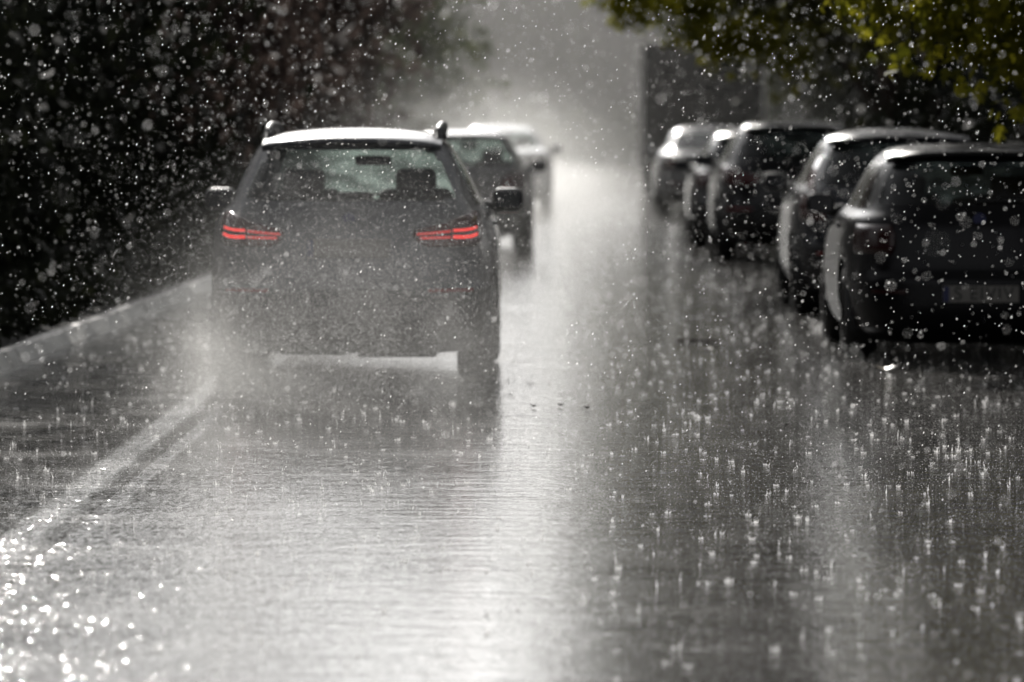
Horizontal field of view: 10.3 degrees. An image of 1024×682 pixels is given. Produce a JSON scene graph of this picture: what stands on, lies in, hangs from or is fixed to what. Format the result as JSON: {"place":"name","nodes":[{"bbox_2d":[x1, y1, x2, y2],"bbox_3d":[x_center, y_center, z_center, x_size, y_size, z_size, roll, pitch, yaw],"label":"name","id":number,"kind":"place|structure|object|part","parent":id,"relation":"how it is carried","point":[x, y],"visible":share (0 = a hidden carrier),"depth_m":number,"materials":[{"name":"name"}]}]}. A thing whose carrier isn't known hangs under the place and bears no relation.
{"place":"outdoors","nodes":[
{"label":"outdoors","id":0,"kind":"place"},
{"bbox_2d":[0,221,211,348],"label":"verge","id":1,"kind":"structure","parent":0,"point":[14,340],"depth_m":45.56,"materials":[{"name":"black plant"}]},
{"bbox_2d":[0,0,173,128],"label":"tree","id":2,"kind":"object","parent":1,"relation":"on","point":[34,15],"visible":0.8,"depth_m":45.67,"materials":[{"name":"green plant"}]},
{"bbox_2d":[0,211,221,347],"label":"ground cover","id":3,"kind":"object","parent":1,"relation":"on","point":[39,293],"visible":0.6,"depth_m":47.47,"materials":[{"name":"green plant"}]},
{"bbox_2d":[5,0,329,201],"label":"tree","id":4,"kind":"object","parent":1,"relation":"on","point":[192,57],"visible":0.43,"depth_m":57.57,"materials":[{"name":"green plant"}]},
{"bbox_2d":[0,0,417,295],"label":"hedge","id":5,"kind":"object","parent":1,"relation":"on","point":[58,145],"visible":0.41,"depth_m":54.20,"materials":[{"name":"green plant"}]},
{"bbox_2d":[64,0,353,162],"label":"tree","id":6,"kind":"object","parent":1,"relation":"on","point":[236,19],"visible":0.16,"depth_m":68.09,"materials":[{"name":"green plant"}]},
{"bbox_2d":[163,0,385,167],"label":"tree","id":7,"kind":"object","parent":1,"relation":"on","point":[294,79],"visible":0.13,"depth_m":79.95,"materials":[{"name":"green plant"}]},
{"bbox_2d":[163,0,452,135],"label":"tree","id":8,"kind":"object","parent":1,"relation":"on","point":[366,25],"visible":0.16,"depth_m":91.67,"materials":[{"name":"green plant"}]},
{"bbox_2d":[301,0,509,131],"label":"tree","id":9,"kind":"object","parent":1,"relation":"on","point":[435,22],"visible":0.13,"depth_m":107.09,"materials":[{"name":"green plant"}]},
{"bbox_2d":[328,0,512,130],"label":"tree","id":10,"kind":"object","parent":1,"relation":"on","point":[434,108],"visible":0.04,"depth_m":125.95,"materials":[{"name":"green plant"}]},
{"bbox_2d":[381,13,467,128],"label":"tree","id":11,"kind":"object","parent":1,"relation":"on","point":[426,107],"depth_m":148.35,"materials":[{"name":"green plant"}]},
{"bbox_2d":[0,162,1023,681],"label":"road","id":12,"kind":"structure","parent":0,"point":[416,610],"depth_m":25.47,"materials":[{"name":"grey asphalt"}]},
{"bbox_2d":[0,274,211,372],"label":"kerb","id":13,"kind":"structure","parent":12,"relation":"on","point":[15,354],"depth_m":43.97,"materials":[{"name":"grey concrete"}]},
{"bbox_2d":[7,19,701,451],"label":"spray droplets","id":14,"kind":"object","parent":12,"relation":"on","point":[343,317],"visible":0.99,"depth_m":33.83,"materials":[{"name":"liquid"}]},
{"bbox_2d":[205,121,523,379],"bbox_3d":[-1.002,-0.634,37.819,2.152,1.658,4.435,0,2,1],"label":"driving car","id":15,"kind":"object","parent":12,"relation":"on","point":[260,170],"visible":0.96,"depth_m":35.81,"materials":[{"name":"paint"}]},
{"bbox_3d":[-1.738,-1.041,36.489,0.192,0.337,0.605,0,2,1],"label":"side window","id":16,"kind":"part","parent":15,"relation":"part of","materials":[{"name":"black glass"}]},
{"bbox_3d":[-1.688,-1.108,38.129,0.250,0.337,0.847,0,2,1],"label":"side window","id":17,"kind":"part","parent":15,"relation":"part of","materials":[{"name":"grey glass"}]},
{"bbox_3d":[-0.308,-1.108,38.114,0.250,0.337,0.847,0,2,1],"label":"side window","id":18,"kind":"part","parent":15,"relation":"part of","materials":[{"name":"grey glass"}]},
{"bbox_3d":[-0.295,-1.041,36.473,0.192,0.337,0.605,0,2,1],"label":"side window","id":19,"kind":"part","parent":15,"relation":"part of","materials":[{"name":"grey glass"}]},
{"bbox_3d":[-0.291,-1.072,37.246,0.203,0.337,0.802,0,2,1],"label":"side window","id":20,"kind":"part","parent":15,"relation":"part of","materials":[{"name":"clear glass"}]},
{"bbox_2d":[427,130,546,249],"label":"driving car","id":21,"kind":"object","parent":12,"relation":"on","point":[511,166],"visible":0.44,"depth_m":69.59,"materials":[{"name":"paint"}]},
{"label":"side window","id":22,"kind":"part","parent":21,"relation":"part of","materials":[{"name":"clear glass"}]},
{"bbox_2d":[0,240,1023,681],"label":"rain splashes","id":23,"kind":"object","parent":12,"relation":"on","point":[256,552],"visible":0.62,"depth_m":26.94,"materials":[{"name":"liquid"}]},
{"bbox_2d":[0,281,1023,681],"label":"bouncing droplets","id":24,"kind":"object","parent":12,"relation":"on","point":[520,511],"visible":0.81,"depth_m":25.22,"materials":[{"name":"liquid"}]},
{"bbox_2d":[470,125,562,209],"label":"driving car","id":25,"kind":"object","parent":12,"relation":"on","point":[521,136],"visible":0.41,"depth_m":97.53,"materials":[{"name":"silver paint"}]},
{"bbox_2d":[643,126,737,213],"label":"parked car","id":26,"kind":"object","parent":12,"relation":"on","point":[667,193],"visible":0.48,"depth_m":93.89,"materials":[{"name":"silver paint"}]},
{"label":"rear window","id":27,"kind":"part","parent":26,"relation":"part of","materials":[{"name":"grey glass"}]},
{"bbox_2d":[675,339,720,341],"bbox_3d":[1.380,-0.004,42.229,0.343,0.028,0.050,0,2,4],"label":"twig","id":28,"kind":"object","parent":12,"relation":"on","point":[693,340],"visible":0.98,"depth_m":42.22,"materials":[{"name":"plant"}]},
{"bbox_2d":[639,45,765,198],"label":"box truck","id":29,"kind":"object","parent":12,"relation":"on","point":[746,107],"visible":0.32,"depth_m":108.67,"materials":[{"name":"white"}]},
{"bbox_2d":[674,130,736,246],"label":"parked car","id":30,"kind":"object","parent":12,"relation":"on","point":[697,183],"visible":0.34,"depth_m":71.41,"materials":[{"name":"grey paint"}]},
{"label":"side window","id":31,"kind":"part","parent":30,"relation":"part of","materials":[{"name":"grey glass"}]},
{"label":"rear window","id":32,"kind":"part","parent":30,"relation":"part of","materials":[{"name":"black glass"}]},
{"bbox_2d":[696,119,844,259],"bbox_3d":[3.233,-1.795,66.757,2.123,1.615,4.435,0,2,0],"label":"parked car","id":33,"kind":"object","parent":12,"relation":"on","point":[752,167],"visible":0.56,"depth_m":64.87,"materials":[{"name":"grey paint"}]},
{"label":"side window","id":34,"kind":"part","parent":33,"relation":"part of","materials":[{"name":"grey glass"}]},
{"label":"side window","id":35,"kind":"part","parent":33,"relation":"part of","materials":[{"name":"grey glass"}]},
{"bbox_3d":[3.225,-2.232,64.944,1.364,0.302,0.413,0,2,0],"label":"rear window","id":36,"kind":"part","parent":33,"relation":"part of","materials":[{"name":"black glass"}]},
{"bbox_2d":[763,128,969,313],"bbox_3d":[3.270,-1.071,49.571,2.121,1.572,4.435,0,2,0],"label":"parked car","id":37,"kind":"object","parent":12,"relation":"on","point":[865,152],"visible":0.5,"depth_m":47.90,"materials":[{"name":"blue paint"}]},
{"bbox_3d":[2.566,-1.519,49.009,0.201,0.329,0.815,0,2,0],"label":"side window","id":38,"kind":"part","parent":37,"relation":"part of","materials":[{"name":"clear glass"}]},
{"bbox_3d":[2.558,-1.488,48.247,0.191,0.329,0.595,0,2,0],"label":"side window","id":39,"kind":"part","parent":37,"relation":"part of","materials":[{"name":"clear glass"}]},
{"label":"rear window","id":40,"kind":"part","parent":37,"relation":"part of","materials":[{"name":"black glass"}]},
{"bbox_2d":[874,365,896,369],"bbox_3d":[2.480,0.174,37.740,0.152,0.034,0.151,-2,3,-33],"label":"fallen leaf","id":41,"kind":"object","parent":12,"relation":"on","point":[885,368],"visible":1,"depth_m":37.75,"materials":[{"name":"white"}]},
{"bbox_2d":[806,143,1023,355],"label":"parked car","id":42,"kind":"object","parent":12,"relation":"on","point":[931,303],"visible":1,"depth_m":39.15,"materials":[{"name":"black paint"}]},
{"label":"side window","id":43,"kind":"part","parent":42,"relation":"part of","materials":[{"name":"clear glass"}]},
{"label":"side window","id":44,"kind":"part","parent":42,"relation":"part of","materials":[{"name":"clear glass"}]},
{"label":"rear window","id":45,"kind":"part","parent":42,"relation":"part of","materials":[{"name":"black glass"}]},
{"bbox_2d":[0,0,1023,681],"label":"falling rain","id":46,"kind":"object","parent":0,"point":[506,238],"visible":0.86,"depth_m":25.64,"materials":[{"name":"liquid"}]},
{"bbox_2d":[429,123,636,161],"bbox_3d":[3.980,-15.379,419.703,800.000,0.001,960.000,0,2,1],"label":"ground","id":47,"kind":"structure","parent":0,"point":[614,156],"depth_m":197.73,"materials":[{"name":"grey asphalt"}]},
{"bbox_2d":[395,1,501,124],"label":"tree","id":48,"kind":"object","parent":47,"relation":"on","point":[490,88],"visible":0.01,"depth_m":195.02,"materials":[{"name":"green plant"}]},
{"bbox_2d":[414,89,638,161],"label":"hedge","id":49,"kind":"object","parent":47,"relation":"on","point":[608,143],"visible":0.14,"depth_m":188.29,"materials":[{"name":"plant"}]},
{"bbox_2d":[427,0,633,135],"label":"tree","id":50,"kind":"object","parent":47,"relation":"on","point":[497,96],"visible":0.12,"depth_m":203.18,"materials":[{"name":"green plant"}]},
{"bbox_2d":[454,0,667,158],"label":"tree","id":51,"kind":"object","parent":47,"relation":"on","point":[577,78],"visible":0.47,"depth_m":199.97,"materials":[{"name":"plant"}]},
{"bbox_2d":[554,0,686,111],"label":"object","id":52,"kind":"object","parent":47,"relation":"on","point":[624,48],"visible":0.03,"depth_m":196.79,"materials":[{"name":"grey"}]},
{"bbox_2d":[581,0,906,127],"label":"tree","id":53,"kind":"object","parent":47,"relation":"on","point":[728,40],"visible":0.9,"depth_m":80.57,"materials":[{"name":"green plant"}]},
{"bbox_2d":[766,4,1023,145],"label":"hedge","id":54,"kind":"object","parent":47,"relation":"on","point":[915,94],"visible":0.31,"depth_m":76.45,"materials":[{"name":"green plant"}]},
{"bbox_2d":[463,3,637,118],"label":"sky","id":55,"kind":"structure","parent":0,"point":[493,3],"materials":[{"name":"grey"}]},
{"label":"pavement","id":56,"kind":"structure","parent":0,"visible":0},
{"bbox_2d":[637,3,766,87],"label":"tree","id":57,"kind":"object","parent":56,"relation":"on","point":[665,15],"depth_m":148.18,"materials":[{"name":"green plant"}]},
{"bbox_2d":[635,4,797,119],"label":"tree","id":58,"kind":"object","parent":56,"relation":"on","point":[769,86],"depth_m":123.11,"materials":[{"name":"green plant"}]},
{"bbox_2d":[639,1,857,129],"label":"tree","id":59,"kind":"object","parent":56,"relation":"on","point":[816,62],"visible":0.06,"depth_m":101.88,"materials":[{"name":"green plant"}]},
{"bbox_2d":[655,0,921,125],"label":"tree","id":60,"kind":"object","parent":56,"relation":"on","point":[824,74],"visible":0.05,"depth_m":87.76,"materials":[{"name":"green plant"}]},
{"bbox_2d":[711,0,964,128],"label":"tree","id":61,"kind":"object","parent":56,"relation":"on","point":[788,34],"visible":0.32,"depth_m":73.78,"materials":[{"name":"green plant"}]},
{"bbox_2d":[782,0,1023,143],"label":"tree","id":62,"kind":"object","parent":56,"relation":"on","point":[990,13],"visible":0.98,"depth_m":39.50,"materials":[{"name":"green plant"}]},
{"bbox_2d":[947,6,1023,140],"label":"tree","id":63,"kind":"object","parent":56,"relation":"on","point":[1020,137],"visible":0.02,"depth_m":61.89,"materials":[{"name":"green plant"}]}
]}

